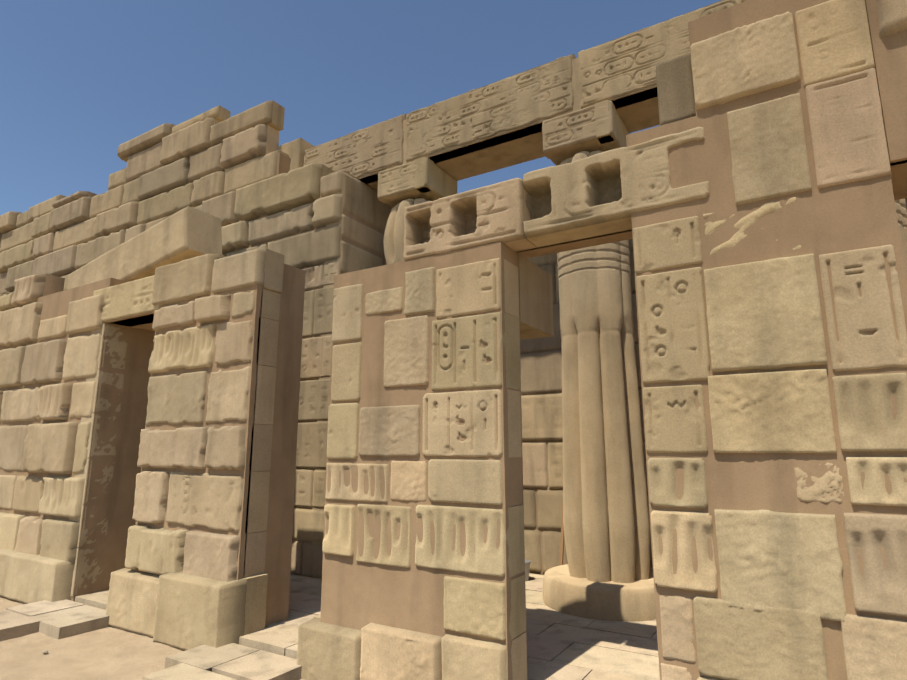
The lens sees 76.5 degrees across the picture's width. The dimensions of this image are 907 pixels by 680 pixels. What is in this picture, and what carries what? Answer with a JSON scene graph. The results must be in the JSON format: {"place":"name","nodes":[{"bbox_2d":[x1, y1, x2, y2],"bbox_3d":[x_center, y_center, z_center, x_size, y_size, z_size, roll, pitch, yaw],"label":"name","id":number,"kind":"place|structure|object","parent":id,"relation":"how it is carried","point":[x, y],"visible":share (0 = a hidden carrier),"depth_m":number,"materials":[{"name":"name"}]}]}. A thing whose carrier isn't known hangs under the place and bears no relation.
{"place":"outdoors","nodes":[
{"label":"outdoors","id":0,"kind":"place"},
{"bbox_2d":[0,572,543,679],"bbox_3d":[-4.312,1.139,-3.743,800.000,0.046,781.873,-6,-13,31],"label":"ground","id":1,"kind":"structure","parent":0,"point":[111,653],"depth_m":5.22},
{"bbox_2d":[0,573,659,679],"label":"paving slabs","id":2,"kind":"structure","parent":1,"relation":"on","point":[562,646],"depth_m":5.20,"materials":[{"name":"stone"}]},
{"bbox_2d":[383,198,428,264],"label":"papyrus column","id":3,"kind":"structure","parent":2,"relation":"on","point":[393,240],"depth_m":8.52,"materials":[{"name":"stone"}]},
{"bbox_2d":[559,504,563,565],"bbox_3d":[1.681,2.648,7.626,0.540,1.057,0.300,-6,-13,31],"label":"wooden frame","id":4,"kind":"object","parent":2,"relation":"on","point":[561,546],"visible":0.08,"depth_m":7.72,"materials":[{"name":"brown wood"}]},
{"bbox_2d":[543,150,655,620],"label":"papyrus column","id":5,"kind":"structure","parent":2,"relation":"on","point":[605,572],"depth_m":6.51,"materials":[{"name":"stone"}]},
{"bbox_2d":[895,199,906,277],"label":"papyrus column","id":6,"kind":"structure","parent":2,"relation":"on","point":[900,206],"depth_m":5.49,"materials":[{"name":"stone"}]},
{"bbox_2d":[303,0,747,206],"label":"architrave","id":7,"kind":"object","parent":6,"relation":"on","point":[603,97],"visible":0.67,"depth_m":7.77,"materials":[{"name":"stone"}]},
{"bbox_2d":[0,0,906,650],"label":"front wall blocks","id":8,"kind":"structure","parent":1,"relation":"on","point":[194,594],"depth_m":6.25,"materials":[{"name":"stone"}]},
{"bbox_2d":[0,0,906,679],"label":"mortar","id":9,"kind":"object","parent":1,"relation":"on","point":[816,222],"visible":0.33,"depth_m":3.78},
{"bbox_2d":[0,153,906,646],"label":"wall","id":10,"kind":"structure","parent":1,"relation":"on","point":[112,503],"depth_m":6.97,"materials":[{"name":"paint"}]},
{"bbox_2d":[67,206,221,289],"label":"stone lintel","id":11,"kind":"structure","parent":10,"relation":"on","point":[188,232],"depth_m":7.63,"materials":[{"name":"stone"}]},
{"bbox_2d":[0,100,392,578],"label":"mass wall blocks","id":12,"kind":"structure","parent":10,"relation":"on","point":[168,170],"depth_m":9.88,"materials":[{"name":"beige stone"}]},
{"bbox_2d":[518,253,553,339],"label":"beam","id":13,"kind":"structure","parent":10,"relation":"attached to","point":[535,302],"depth_m":5.02,"materials":[{"name":"stone"}]},
{"bbox_2d":[520,198,906,573],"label":"wall blocks","id":14,"kind":"structure","parent":10,"relation":"on","point":[542,414],"depth_m":8.26,"materials":[{"name":"beige stone"}]},
{"bbox_2d":[297,0,906,679],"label":"front wall blocks","id":15,"kind":"structure","parent":1,"relation":"on","point":[781,586],"depth_m":3.62,"materials":[{"name":"stone"}]},
{"bbox_2d":[0,0,720,215],"label":"sky","id":16,"kind":"structure","parent":0,"point":[80,80],"materials":[{"name":"blue"}]},
{"bbox_2d":[525,559,530,580],"bbox_3d":[0.892,3.076,7.691,0.290,0.235,0.290,-6,-13,31],"label":"bucket","id":17,"kind":"object","parent":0,"point":[527,566],"visible":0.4,"depth_m":7.61,"materials":[{"name":"silver metal"}]}
]}

